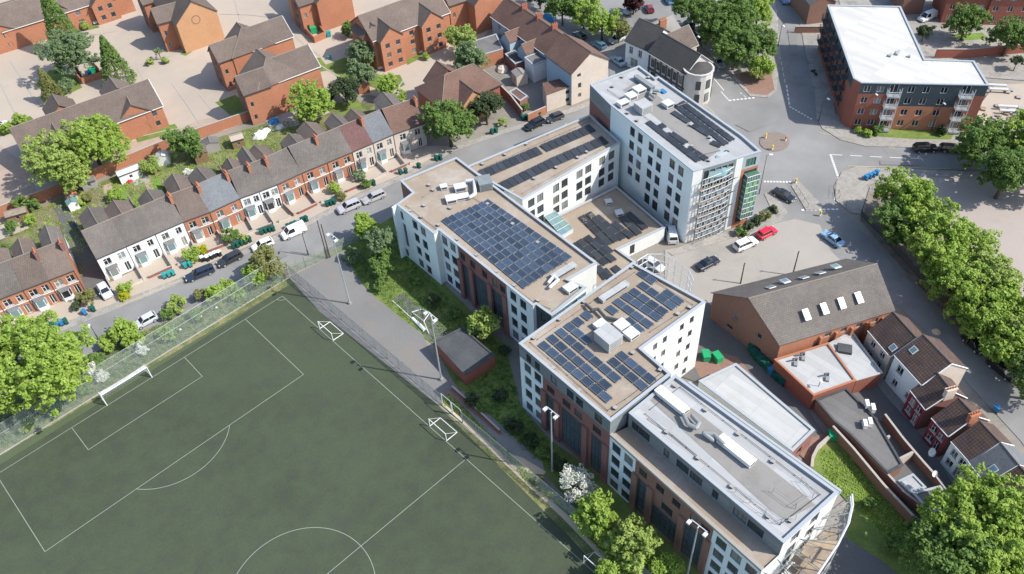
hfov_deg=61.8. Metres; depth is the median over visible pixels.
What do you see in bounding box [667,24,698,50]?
terraced house
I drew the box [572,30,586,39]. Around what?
parked car
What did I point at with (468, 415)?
rough grass
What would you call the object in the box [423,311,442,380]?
floodlight
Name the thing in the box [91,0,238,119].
estate drive
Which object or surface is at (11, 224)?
shrub
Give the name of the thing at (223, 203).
terraced house
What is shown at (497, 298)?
window
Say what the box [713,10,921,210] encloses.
white road markings
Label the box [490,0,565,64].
terraced house
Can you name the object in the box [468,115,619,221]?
accommodation block
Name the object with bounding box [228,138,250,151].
lawn
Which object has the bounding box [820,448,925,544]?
garden grass
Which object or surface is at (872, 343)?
window
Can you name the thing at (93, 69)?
waste container
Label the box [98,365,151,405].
football goal
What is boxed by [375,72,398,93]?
bush
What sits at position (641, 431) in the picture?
window
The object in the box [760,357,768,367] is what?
wheelie bin
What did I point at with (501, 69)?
covered heap
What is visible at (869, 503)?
bush
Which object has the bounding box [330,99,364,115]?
lawn
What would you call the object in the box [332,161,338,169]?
window
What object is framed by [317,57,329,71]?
lawn
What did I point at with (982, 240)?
tree
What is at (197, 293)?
shrub
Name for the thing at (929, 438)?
window
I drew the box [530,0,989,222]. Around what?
road junction
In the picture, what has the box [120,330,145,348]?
shrub
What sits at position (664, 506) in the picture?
window
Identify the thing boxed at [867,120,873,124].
window
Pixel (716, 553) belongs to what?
window
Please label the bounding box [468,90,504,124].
tree
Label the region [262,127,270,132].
covered heap
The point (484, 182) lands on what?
lift overrun
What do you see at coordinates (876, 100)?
window
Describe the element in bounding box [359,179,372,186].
shrub
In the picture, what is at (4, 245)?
shrub
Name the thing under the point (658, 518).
window
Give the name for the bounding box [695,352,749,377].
brick yard
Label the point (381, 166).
garden wall
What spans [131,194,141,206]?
garden plot
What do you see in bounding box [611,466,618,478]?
window
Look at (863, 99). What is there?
window
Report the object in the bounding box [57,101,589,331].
pavement
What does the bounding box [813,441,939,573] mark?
college garden
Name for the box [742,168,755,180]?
window
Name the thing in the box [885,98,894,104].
window
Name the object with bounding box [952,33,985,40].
lawn
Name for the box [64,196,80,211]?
garden shed
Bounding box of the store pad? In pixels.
[393,292,449,342]
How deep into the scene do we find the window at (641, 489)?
107.89 m
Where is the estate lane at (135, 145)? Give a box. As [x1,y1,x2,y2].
[95,115,237,164]
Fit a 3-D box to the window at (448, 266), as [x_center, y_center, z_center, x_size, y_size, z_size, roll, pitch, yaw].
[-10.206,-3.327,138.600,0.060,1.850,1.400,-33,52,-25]
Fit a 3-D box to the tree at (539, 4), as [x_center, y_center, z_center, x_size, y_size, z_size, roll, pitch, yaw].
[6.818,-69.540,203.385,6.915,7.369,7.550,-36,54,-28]
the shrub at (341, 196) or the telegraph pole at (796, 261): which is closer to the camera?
the telegraph pole at (796, 261)
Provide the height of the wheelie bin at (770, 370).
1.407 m
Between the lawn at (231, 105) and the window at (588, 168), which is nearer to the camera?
the window at (588, 168)
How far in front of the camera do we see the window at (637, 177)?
150.97 m
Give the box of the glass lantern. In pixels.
[544,210,572,237]
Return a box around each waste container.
[87,66,96,73]
[309,25,316,33]
[325,30,330,36]
[701,349,710,361]
[712,350,723,363]
[827,429,837,440]
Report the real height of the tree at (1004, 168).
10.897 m
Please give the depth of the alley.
150.26 m
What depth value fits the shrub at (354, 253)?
145.14 m
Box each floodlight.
[325,233,350,304]
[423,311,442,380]
[542,406,558,471]
[686,519,707,573]
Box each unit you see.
[439,183,447,190]
[445,193,456,204]
[453,182,466,192]
[456,192,468,201]
[562,281,578,294]
[592,318,606,328]
[604,198,612,204]
[613,317,630,332]
[614,209,623,217]
[616,98,629,108]
[622,325,639,341]
[624,91,637,101]
[632,84,646,94]
[634,98,652,115]
[654,385,689,414]
[661,99,673,109]
[862,419,867,429]
[864,399,869,408]
[867,417,872,427]
[870,403,875,412]
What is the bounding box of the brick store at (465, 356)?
[433,327,494,385]
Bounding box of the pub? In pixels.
[647,32,714,104]
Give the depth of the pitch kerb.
128.58 m
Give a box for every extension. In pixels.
[473,34,503,67]
[505,50,524,70]
[524,52,546,82]
[542,79,569,111]
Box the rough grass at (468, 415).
[440,394,631,573]
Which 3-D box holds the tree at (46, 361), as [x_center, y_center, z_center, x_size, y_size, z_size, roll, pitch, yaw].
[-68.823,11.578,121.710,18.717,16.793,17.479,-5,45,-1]
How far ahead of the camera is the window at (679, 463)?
101.35 m
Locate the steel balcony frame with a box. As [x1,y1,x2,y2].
[763,494,853,573]
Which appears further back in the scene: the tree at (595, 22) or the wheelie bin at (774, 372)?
the tree at (595, 22)
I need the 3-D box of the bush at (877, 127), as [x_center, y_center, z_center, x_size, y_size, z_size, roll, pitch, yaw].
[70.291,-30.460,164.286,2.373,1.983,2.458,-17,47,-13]
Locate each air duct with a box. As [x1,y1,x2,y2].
[550,261,576,280]
[598,280,629,302]
[633,74,654,90]
[716,433,756,467]
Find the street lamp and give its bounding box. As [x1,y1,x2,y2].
[759,154,772,193]
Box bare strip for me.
[437,398,606,558]
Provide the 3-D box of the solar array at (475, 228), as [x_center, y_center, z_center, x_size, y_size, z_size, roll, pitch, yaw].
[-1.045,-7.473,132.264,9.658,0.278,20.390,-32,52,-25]
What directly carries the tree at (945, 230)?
on the hedge bed at (871, 203)
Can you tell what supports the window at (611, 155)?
in the accommodation block at (566, 185)
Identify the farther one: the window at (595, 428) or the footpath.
the footpath
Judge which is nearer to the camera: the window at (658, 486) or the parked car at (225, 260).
the window at (658, 486)
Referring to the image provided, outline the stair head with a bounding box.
[594,322,622,352]
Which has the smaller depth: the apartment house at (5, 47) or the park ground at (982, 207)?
the park ground at (982, 207)
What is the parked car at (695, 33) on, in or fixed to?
on the road junction
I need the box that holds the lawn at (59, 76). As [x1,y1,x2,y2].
[35,70,81,95]
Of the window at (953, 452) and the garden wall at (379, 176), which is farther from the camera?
the garden wall at (379, 176)
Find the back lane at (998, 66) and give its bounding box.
[839,0,1023,79]
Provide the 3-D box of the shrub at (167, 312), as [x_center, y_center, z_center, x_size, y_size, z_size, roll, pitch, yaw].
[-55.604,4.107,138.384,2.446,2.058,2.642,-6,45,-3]
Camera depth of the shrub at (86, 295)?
140.72 m
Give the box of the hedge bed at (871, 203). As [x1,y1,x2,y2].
[860,191,1021,386]
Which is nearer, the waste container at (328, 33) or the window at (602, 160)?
the window at (602, 160)
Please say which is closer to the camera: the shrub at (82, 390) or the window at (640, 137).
the shrub at (82, 390)
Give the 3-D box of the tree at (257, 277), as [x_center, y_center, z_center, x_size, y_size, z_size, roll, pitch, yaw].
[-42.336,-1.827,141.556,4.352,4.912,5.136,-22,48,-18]
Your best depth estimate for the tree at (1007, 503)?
96.99 m
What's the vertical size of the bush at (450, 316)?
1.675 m
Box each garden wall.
[105,277,115,293]
[131,278,142,286]
[135,264,144,280]
[148,265,171,277]
[163,252,172,267]
[177,254,199,265]
[203,244,223,253]
[232,228,255,241]
[258,222,271,228]
[265,209,274,223]
[278,215,290,222]
[282,202,294,215]
[298,202,317,213]
[307,190,316,202]
[320,194,337,202]
[346,182,361,191]
[370,172,386,179]
[376,161,387,173]
[391,163,406,171]
[396,152,405,163]
[409,152,435,164]
[451,385,499,432]
[810,435,830,468]
[900,451,913,462]
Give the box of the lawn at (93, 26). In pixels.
[80,24,98,30]
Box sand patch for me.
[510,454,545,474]
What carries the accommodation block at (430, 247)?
on the ground at (532, 92)
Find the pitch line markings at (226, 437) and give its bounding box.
[0,296,594,573]
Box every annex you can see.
[772,342,856,409]
[829,332,882,393]
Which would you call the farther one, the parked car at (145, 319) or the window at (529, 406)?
the parked car at (145, 319)
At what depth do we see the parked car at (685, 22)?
195.19 m
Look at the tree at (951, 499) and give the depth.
98.59 m
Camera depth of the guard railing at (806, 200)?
152.23 m
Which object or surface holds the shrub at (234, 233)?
on the front gardens at (63, 309)
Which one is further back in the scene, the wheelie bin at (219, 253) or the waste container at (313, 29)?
the waste container at (313, 29)
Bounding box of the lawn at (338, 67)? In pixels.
[326,58,404,90]
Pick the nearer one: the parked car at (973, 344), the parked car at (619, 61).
the parked car at (973, 344)
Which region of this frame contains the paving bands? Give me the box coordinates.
[0,0,416,135]
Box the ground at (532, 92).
[0,0,1023,573]
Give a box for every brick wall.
[0,98,297,217]
[481,68,522,116]
[527,106,545,120]
[794,26,822,32]
[831,425,928,533]
[875,462,921,514]
[882,414,946,488]
[934,44,1023,57]
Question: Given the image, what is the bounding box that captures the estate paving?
[0,0,487,190]
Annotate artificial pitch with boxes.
[0,283,600,573]
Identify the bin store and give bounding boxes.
[74,64,102,83]
[305,24,325,42]
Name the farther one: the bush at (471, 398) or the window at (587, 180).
the window at (587, 180)
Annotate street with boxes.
[0,106,589,393]
[781,213,1023,444]
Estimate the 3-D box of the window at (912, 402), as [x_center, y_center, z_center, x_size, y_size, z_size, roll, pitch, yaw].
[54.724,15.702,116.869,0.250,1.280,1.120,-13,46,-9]
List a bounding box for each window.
[2,299,13,307]
[15,294,25,302]
[28,289,39,297]
[41,284,50,292]
[54,279,64,287]
[65,274,76,283]
[102,257,112,266]
[116,251,126,260]
[132,245,141,253]
[146,239,154,247]
[161,232,169,240]
[175,227,182,234]
[188,221,197,229]
[201,216,209,224]
[216,210,224,218]
[231,204,237,211]
[243,198,251,206]
[253,195,259,202]
[262,191,269,199]
[270,188,278,196]
[282,183,289,191]
[294,178,300,185]
[307,172,314,179]
[319,167,324,174]
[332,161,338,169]
[344,156,350,164]
[356,151,362,159]
[366,147,371,154]
[377,142,382,150]
[386,139,392,146]
[400,133,405,141]
[403,223,408,245]
[414,128,420,135]
[421,226,425,235]
[442,235,447,245]
[444,249,448,258]
[446,262,450,271]
[450,242,455,252]
[452,255,457,265]
[454,268,458,277]
[462,263,470,298]
[474,273,488,306]
[492,288,503,326]
[510,290,515,301]
[511,304,516,314]
[512,317,517,327]
[513,329,518,339]
[520,298,525,309]
[521,312,526,322]
[522,325,527,335]
[525,363,530,373]
[525,375,531,387]
[526,389,531,399]
[527,401,532,411]
[528,198,533,207]
[535,361,539,370]
[535,371,540,382]
[535,384,539,394]
[536,397,540,407]
[536,410,540,419]
[537,192,542,202]
[537,204,542,214]
[547,384,553,394]
[547,394,553,431]
[551,375,556,384]
[553,183,558,192]
[553,194,558,204]
[561,178,566,187]
[562,190,566,198]
[562,200,566,209]
[562,407,581,456]
[563,398,569,408]
[567,388,573,399]
[575,409,581,418]
[576,169,581,179]
[576,181,581,190]
[576,191,581,200]
[576,396,582,407]
[585,164,590,173]
[585,175,590,185]
[585,186,589,195]
[591,433,601,473]
[593,424,600,435]
[595,412,601,423]
[598,178,603,187]
[599,156,604,165]
[599,167,603,176]
[608,161,613,171]
[608,172,612,181]
[609,150,613,159]
[610,478,617,490]
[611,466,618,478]
[612,442,620,455]
[612,455,619,467]
[621,489,628,501]
[622,477,629,489]
[623,466,630,478]
[624,453,632,466]
[628,166,631,175]
[629,140,633,150]
[629,153,632,163]
[630,58,637,66]
[630,127,634,136]
[632,421,639,431]
[635,173,639,181]
[635,477,646,513]
[636,160,640,169]
[637,147,641,156]
[638,133,642,142]
[639,427,649,440]
[639,468,646,478]
[644,193,649,204]
[646,181,649,191]
[647,168,651,178]
[648,155,652,165]
[649,141,653,151]
[650,504,676,542]
[652,200,657,211]
[653,188,657,198]
[655,175,659,185]
[656,161,660,171]
[656,483,663,494]
[657,148,661,159]
[661,502,672,516]
[664,210,669,221]
[664,449,669,457]
[665,198,670,208]
[667,186,671,195]
[668,172,673,182]
[670,158,674,168]
[672,217,677,228]
[672,498,680,508]
[674,205,678,215]
[675,192,680,203]
[676,459,688,473]
[677,179,681,189]
[678,165,683,176]
[680,523,703,564]
[690,471,702,485]
[690,514,698,524]
[694,95,699,102]
[695,82,700,89]
[701,524,709,534]
[703,170,708,179]
[704,92,708,101]
[706,79,710,88]
[710,559,720,572]
[712,489,718,498]
[713,548,723,561]
[716,536,726,550]
[727,561,737,573]
[730,549,741,564]
[733,507,746,523]
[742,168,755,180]
[745,157,755,166]
[745,563,756,573]
[747,520,763,537]
[789,531,798,543]
[809,514,817,524]
[854,119,861,124]
[857,109,864,113]
[860,97,867,102]
[863,86,870,91]
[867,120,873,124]
[869,340,875,349]
[870,109,877,114]
[873,98,880,102]
[876,86,884,91]
[878,351,884,360]
[879,121,887,127]
[882,109,890,115]
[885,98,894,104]
[888,85,898,92]
[890,378,897,387]
[895,365,903,376]
[896,120,903,125]
[900,110,907,114]
[903,98,911,103]
[904,405,911,415]
[907,87,914,92]
[909,397,915,407]
[910,413,917,425]
[911,121,918,125]
[915,110,922,115]
[915,405,921,415]
[918,99,926,103]
[922,87,930,92]
[924,433,933,443]
[928,121,935,126]
[929,424,937,434]
[932,110,939,115]
[932,441,939,451]
[936,99,943,104]
[936,432,944,442]
[940,87,947,92]
[944,458,952,468]
[947,121,957,128]
[949,449,957,459]
[951,466,959,478]
[952,110,961,117]
[956,99,966,106]
[957,457,965,466]
[961,86,971,94]
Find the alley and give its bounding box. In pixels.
[55,202,109,299]
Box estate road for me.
[0,145,36,204]
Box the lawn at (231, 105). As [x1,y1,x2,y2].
[215,95,243,114]
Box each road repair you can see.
[173,303,189,312]
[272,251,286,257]
[735,120,764,130]
[788,29,798,55]
[880,161,919,165]
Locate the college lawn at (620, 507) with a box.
[330,216,698,573]
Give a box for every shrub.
[0,243,11,253]
[4,220,17,234]
[9,194,29,207]
[17,414,37,432]
[23,213,36,226]
[28,196,40,210]
[42,221,53,227]
[46,399,62,412]
[56,76,74,93]
[71,298,80,309]
[71,381,92,396]
[74,288,96,304]
[76,198,85,206]
[81,192,93,201]
[84,361,97,375]
[85,352,104,369]
[94,369,109,382]
[97,332,117,351]
[105,188,123,202]
[115,280,133,296]
[117,290,130,301]
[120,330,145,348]
[135,341,147,354]
[138,155,161,175]
[156,326,177,341]
[159,307,175,319]
[165,294,186,312]
[181,245,199,263]
[183,168,193,176]
[187,308,201,320]
[193,288,205,298]
[197,243,206,254]
[204,284,225,301]
[216,278,239,296]
[220,227,239,244]
[230,287,245,300]
[238,233,248,242]
[327,181,342,193]
[336,190,346,200]
[344,245,366,263]
[351,169,365,179]
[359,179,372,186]
[372,275,389,290]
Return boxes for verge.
[0,272,286,454]
[437,403,617,573]
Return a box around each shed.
[3,206,29,222]
[62,189,78,198]
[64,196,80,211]
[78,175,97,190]
[115,163,142,183]
[155,149,170,166]
[192,143,209,164]
[200,136,220,153]
[229,132,245,149]
[357,77,369,94]
[509,88,527,105]
[510,67,527,86]
[898,473,926,494]
[911,485,943,517]
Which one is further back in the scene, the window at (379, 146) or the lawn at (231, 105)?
the lawn at (231, 105)
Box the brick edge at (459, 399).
[444,389,501,434]
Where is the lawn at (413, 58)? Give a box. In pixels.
[406,54,421,64]
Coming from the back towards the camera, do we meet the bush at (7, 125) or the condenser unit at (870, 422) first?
the bush at (7, 125)
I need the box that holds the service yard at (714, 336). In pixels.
[682,300,823,457]
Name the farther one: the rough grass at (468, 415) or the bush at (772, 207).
the bush at (772, 207)
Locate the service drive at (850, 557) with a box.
[822,537,897,573]
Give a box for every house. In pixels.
[0,0,22,53]
[0,0,135,46]
[0,247,36,320]
[0,305,6,322]
[9,76,168,174]
[9,237,61,311]
[36,224,84,301]
[78,206,135,279]
[104,199,163,266]
[137,0,224,52]
[137,189,190,254]
[163,173,217,242]
[187,166,246,231]
[207,15,294,91]
[221,157,265,219]
[233,44,323,124]
[236,146,283,212]
[249,145,306,204]
[280,133,331,193]
[288,0,354,33]
[296,121,355,182]
[324,113,376,171]
[344,108,396,163]
[349,0,450,71]
[373,91,427,154]
[414,60,502,120]
[444,0,501,33]
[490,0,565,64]
[544,33,609,105]
[624,17,669,70]
[651,14,680,31]
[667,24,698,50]
[863,311,921,378]
[885,334,967,403]
[891,0,924,13]
[902,372,967,428]
[922,397,989,456]
[940,420,1013,478]
[961,442,1023,494]
[998,464,1023,498]
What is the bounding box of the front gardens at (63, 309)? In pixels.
[0,146,450,337]
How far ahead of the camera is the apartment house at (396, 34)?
188.30 m
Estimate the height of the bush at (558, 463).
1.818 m
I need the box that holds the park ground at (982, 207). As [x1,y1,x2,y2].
[891,176,1023,297]
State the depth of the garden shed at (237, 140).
170.34 m
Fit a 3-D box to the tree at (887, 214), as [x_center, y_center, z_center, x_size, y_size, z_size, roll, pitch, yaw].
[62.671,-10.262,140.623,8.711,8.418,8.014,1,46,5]
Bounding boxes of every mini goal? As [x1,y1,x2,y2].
[317,321,343,340]
[428,418,456,440]
[583,551,603,565]
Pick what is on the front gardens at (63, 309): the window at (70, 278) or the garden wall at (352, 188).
the garden wall at (352, 188)
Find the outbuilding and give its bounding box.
[813,387,903,478]
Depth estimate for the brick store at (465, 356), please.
127.57 m
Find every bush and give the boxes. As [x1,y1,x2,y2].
[0,121,13,133]
[11,112,26,123]
[80,21,88,28]
[145,58,153,64]
[161,56,169,62]
[324,86,338,99]
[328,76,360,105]
[341,20,351,36]
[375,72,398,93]
[395,89,406,100]
[422,51,429,59]
[426,292,441,309]
[446,307,459,320]
[464,392,479,407]
[476,401,487,414]
[491,388,508,401]
[498,117,507,126]
[498,344,511,354]
[501,417,524,433]
[521,103,528,110]
[522,431,539,449]
[532,475,544,485]
[535,445,555,457]
[552,456,568,472]
[735,225,748,236]
[742,220,754,229]
[750,215,762,225]
[759,210,771,219]
[767,204,778,213]
[853,125,862,134]
[860,497,876,508]
[862,128,872,136]
[872,123,884,135]
[883,530,906,554]
[900,515,930,540]
[936,125,947,135]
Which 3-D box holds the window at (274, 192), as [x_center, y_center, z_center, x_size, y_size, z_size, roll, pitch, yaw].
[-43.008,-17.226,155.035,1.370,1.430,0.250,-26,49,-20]
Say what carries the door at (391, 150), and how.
in the terraced house at (379, 131)
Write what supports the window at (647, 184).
in the accommodation block at (661, 178)
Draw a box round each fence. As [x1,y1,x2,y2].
[0,258,283,442]
[72,215,91,251]
[126,192,135,207]
[287,233,370,273]
[288,266,651,573]
[861,211,1020,378]
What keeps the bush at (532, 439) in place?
on the college lawn at (620, 507)
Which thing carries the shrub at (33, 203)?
on the gardens at (368, 107)
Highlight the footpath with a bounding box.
[456,391,543,474]
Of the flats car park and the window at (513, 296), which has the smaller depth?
the window at (513, 296)
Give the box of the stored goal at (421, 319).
[412,309,433,332]
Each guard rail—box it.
[735,487,796,523]
[772,478,814,507]
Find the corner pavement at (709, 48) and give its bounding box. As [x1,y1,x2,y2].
[689,0,780,97]
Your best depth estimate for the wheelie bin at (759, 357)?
125.96 m
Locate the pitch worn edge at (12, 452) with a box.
[0,279,292,463]
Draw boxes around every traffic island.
[760,132,789,150]
[791,181,822,209]
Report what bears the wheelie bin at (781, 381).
on the service yard at (714, 336)
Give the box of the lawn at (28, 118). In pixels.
[0,116,32,135]
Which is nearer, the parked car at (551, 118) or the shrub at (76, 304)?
the shrub at (76, 304)
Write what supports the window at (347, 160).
in the terraced house at (336, 150)
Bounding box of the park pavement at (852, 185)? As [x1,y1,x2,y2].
[834,167,1022,214]
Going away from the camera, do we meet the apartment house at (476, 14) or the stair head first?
the stair head
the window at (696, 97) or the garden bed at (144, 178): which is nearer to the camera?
the garden bed at (144, 178)
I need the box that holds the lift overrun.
[476,174,492,191]
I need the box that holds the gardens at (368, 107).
[0,102,375,281]
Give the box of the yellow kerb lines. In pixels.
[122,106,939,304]
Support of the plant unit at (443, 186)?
on the accommodation block at (430, 247)
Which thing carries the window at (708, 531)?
in the accommodation block at (666, 486)
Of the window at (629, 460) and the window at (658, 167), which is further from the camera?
the window at (658, 167)
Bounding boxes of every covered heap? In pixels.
[253,130,267,139]
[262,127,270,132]
[268,117,278,124]
[275,124,283,129]
[496,65,508,73]
[932,328,940,334]
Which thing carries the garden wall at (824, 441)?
on the college garden at (863, 533)
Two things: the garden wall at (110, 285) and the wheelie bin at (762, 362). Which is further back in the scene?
the garden wall at (110, 285)
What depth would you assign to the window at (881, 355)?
122.51 m
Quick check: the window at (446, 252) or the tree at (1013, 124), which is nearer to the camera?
the window at (446, 252)
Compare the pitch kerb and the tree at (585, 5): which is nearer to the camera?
the pitch kerb
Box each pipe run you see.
[466,178,476,198]
[547,274,559,288]
[584,303,617,320]
[648,88,660,98]
[681,413,700,429]
[702,431,725,446]
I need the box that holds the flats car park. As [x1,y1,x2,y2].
[977,84,1023,128]
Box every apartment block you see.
[817,4,989,134]
[932,0,990,22]
[982,0,1023,24]
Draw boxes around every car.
[95,281,113,299]
[135,311,158,329]
[184,263,214,281]
[216,249,243,267]
[250,236,274,250]
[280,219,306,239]
[336,197,361,214]
[361,188,385,204]
[524,115,545,130]
[542,13,554,21]
[544,110,564,123]
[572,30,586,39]
[591,40,606,49]
[608,34,625,43]
[610,55,626,66]
[622,7,637,14]
[643,255,665,272]
[644,4,654,12]
[665,225,678,243]
[683,20,695,30]
[693,31,702,42]
[695,255,720,271]
[710,56,725,68]
[732,236,758,252]
[755,225,777,239]
[771,187,796,202]
[781,0,789,3]
[820,230,845,247]
[912,142,938,153]
[917,8,937,22]
[939,142,961,153]
[961,332,982,354]
[986,358,1017,382]
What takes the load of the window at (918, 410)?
in the terraced house at (925, 403)
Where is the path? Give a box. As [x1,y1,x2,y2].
[801,433,827,466]
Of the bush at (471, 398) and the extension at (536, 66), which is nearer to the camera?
the bush at (471, 398)
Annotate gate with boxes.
[440,393,462,422]
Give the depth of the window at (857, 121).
165.48 m
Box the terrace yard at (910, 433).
[853,385,951,488]
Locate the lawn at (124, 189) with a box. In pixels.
[112,186,130,199]
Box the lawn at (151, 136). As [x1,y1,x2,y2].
[136,124,179,141]
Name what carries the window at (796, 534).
in the accommodation block at (666, 486)
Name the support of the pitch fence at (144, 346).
on the verge at (272, 291)
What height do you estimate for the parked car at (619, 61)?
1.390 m
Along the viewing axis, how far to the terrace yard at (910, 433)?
116.64 m
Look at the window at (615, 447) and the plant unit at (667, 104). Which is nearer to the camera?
the window at (615, 447)
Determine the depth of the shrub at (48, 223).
154.50 m
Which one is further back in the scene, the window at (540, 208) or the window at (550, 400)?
the window at (540, 208)
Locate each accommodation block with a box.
[391,157,596,342]
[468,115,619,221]
[518,262,705,484]
[544,186,665,286]
[589,66,761,242]
[607,374,841,573]
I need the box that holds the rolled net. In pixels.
[392,300,425,330]
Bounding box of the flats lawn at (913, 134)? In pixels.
[850,128,952,139]
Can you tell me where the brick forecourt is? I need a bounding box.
[735,70,774,94]
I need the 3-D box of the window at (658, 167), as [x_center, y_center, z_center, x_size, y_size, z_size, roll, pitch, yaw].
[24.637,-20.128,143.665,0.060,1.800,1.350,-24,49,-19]
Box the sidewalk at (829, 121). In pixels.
[798,15,1016,147]
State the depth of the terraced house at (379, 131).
163.49 m
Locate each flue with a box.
[792,357,797,366]
[800,352,804,360]
[824,372,829,381]
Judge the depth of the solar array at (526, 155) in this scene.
147.05 m
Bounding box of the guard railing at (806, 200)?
[792,180,846,207]
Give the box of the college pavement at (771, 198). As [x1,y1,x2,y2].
[668,190,786,255]
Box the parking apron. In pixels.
[665,219,839,304]
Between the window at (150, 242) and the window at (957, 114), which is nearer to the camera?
the window at (150, 242)
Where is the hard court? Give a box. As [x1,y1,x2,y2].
[290,250,457,404]
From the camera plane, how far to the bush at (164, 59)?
195.16 m
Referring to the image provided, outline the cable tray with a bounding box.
[648,418,696,454]
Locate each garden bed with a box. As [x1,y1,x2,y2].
[0,212,34,239]
[30,208,58,231]
[85,187,106,206]
[103,183,112,204]
[133,173,149,185]
[145,173,152,188]
[265,112,299,130]
[296,111,329,121]
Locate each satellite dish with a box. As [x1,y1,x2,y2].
[926,448,935,460]
[930,470,939,480]
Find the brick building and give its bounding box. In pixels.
[790,0,836,24]
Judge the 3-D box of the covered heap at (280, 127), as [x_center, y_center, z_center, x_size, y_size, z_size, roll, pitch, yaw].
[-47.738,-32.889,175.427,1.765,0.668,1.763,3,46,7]
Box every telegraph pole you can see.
[317,221,327,258]
[321,224,329,257]
[793,251,799,271]
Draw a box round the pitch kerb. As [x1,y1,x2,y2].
[0,277,598,540]
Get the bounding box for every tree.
[0,309,96,416]
[19,117,101,193]
[32,28,100,77]
[37,68,64,103]
[40,0,84,50]
[55,113,131,165]
[99,34,137,85]
[108,316,139,341]
[153,47,162,57]
[159,126,204,158]
[240,262,267,284]
[246,243,286,279]
[285,78,335,122]
[345,40,374,63]
[346,58,376,82]
[353,212,379,241]
[363,226,396,253]
[367,246,395,275]
[417,99,478,146]
[442,23,476,48]
[453,40,491,68]
[466,305,501,339]
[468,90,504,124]
[527,0,548,8]
[543,0,578,25]
[559,463,597,503]
[569,0,600,28]
[569,488,618,547]
[583,3,622,40]
[593,558,624,573]
[601,512,663,573]
[609,17,631,42]
[623,0,644,14]
[644,550,685,573]
[671,0,717,27]
[693,0,744,47]
[712,27,760,69]
[715,0,761,34]
[739,20,777,57]
[748,0,774,26]
[748,52,776,79]
[868,195,924,245]
[873,166,938,213]
[893,188,960,236]
[898,515,1002,573]
[902,210,975,268]
[916,24,936,41]
[916,462,1023,572]
[919,244,993,306]
[941,1,992,40]
[942,280,1011,339]
[945,221,1003,267]
[949,113,1017,169]
[952,248,1022,293]
[961,523,1023,573]
[974,146,1023,199]
[977,278,1023,317]
[977,309,1023,367]
[977,475,1023,554]
[981,14,1023,56]
[983,108,1023,152]
[1006,314,1023,353]
[1007,351,1023,399]
[1009,55,1023,70]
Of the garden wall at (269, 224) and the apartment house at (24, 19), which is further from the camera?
the apartment house at (24, 19)
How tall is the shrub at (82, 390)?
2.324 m
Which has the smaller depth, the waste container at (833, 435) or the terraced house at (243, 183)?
the waste container at (833, 435)
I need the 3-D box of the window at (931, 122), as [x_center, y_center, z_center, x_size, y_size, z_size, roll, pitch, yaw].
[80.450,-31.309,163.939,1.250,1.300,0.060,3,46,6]
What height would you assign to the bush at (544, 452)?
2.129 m
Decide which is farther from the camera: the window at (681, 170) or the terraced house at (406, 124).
the terraced house at (406, 124)
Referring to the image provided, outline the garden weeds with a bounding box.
[1,118,308,275]
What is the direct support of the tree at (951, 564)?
on the college garden at (863, 533)
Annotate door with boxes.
[23,304,32,312]
[49,294,57,302]
[73,284,82,291]
[124,261,131,269]
[152,248,159,257]
[181,236,187,245]
[207,226,213,234]
[236,213,242,222]
[257,205,263,213]
[275,198,281,206]
[298,187,303,196]
[323,176,328,185]
[348,166,352,174]
[369,157,373,165]
[389,148,393,156]
[418,138,422,146]
[629,244,633,254]
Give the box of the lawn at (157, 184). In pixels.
[151,177,161,189]
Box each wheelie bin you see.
[62,317,68,324]
[80,308,87,315]
[89,305,96,311]
[165,270,171,277]
[169,268,175,275]
[181,262,187,269]
[207,252,213,259]
[216,249,221,256]
[747,343,755,351]
[750,348,758,356]
[753,351,761,360]
[756,354,765,364]
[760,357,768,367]
[763,360,772,371]
[767,365,773,375]
[771,370,778,378]
[775,372,782,381]
[778,376,785,386]
[864,174,869,180]
[993,404,1001,412]
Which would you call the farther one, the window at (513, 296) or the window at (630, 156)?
the window at (630, 156)
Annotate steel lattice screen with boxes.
[637,254,693,293]
[692,151,735,242]
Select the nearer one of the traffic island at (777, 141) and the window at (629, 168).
the window at (629, 168)
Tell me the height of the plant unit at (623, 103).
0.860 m
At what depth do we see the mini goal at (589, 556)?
106.06 m
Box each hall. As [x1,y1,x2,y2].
[698,363,814,457]
[709,259,894,363]
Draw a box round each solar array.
[441,199,571,288]
[478,147,542,175]
[495,159,554,191]
[538,310,621,402]
[541,124,595,151]
[549,136,608,165]
[573,235,615,265]
[579,211,647,244]
[597,265,620,279]
[605,270,684,332]
[608,350,655,390]
[646,120,708,161]
[671,100,734,147]

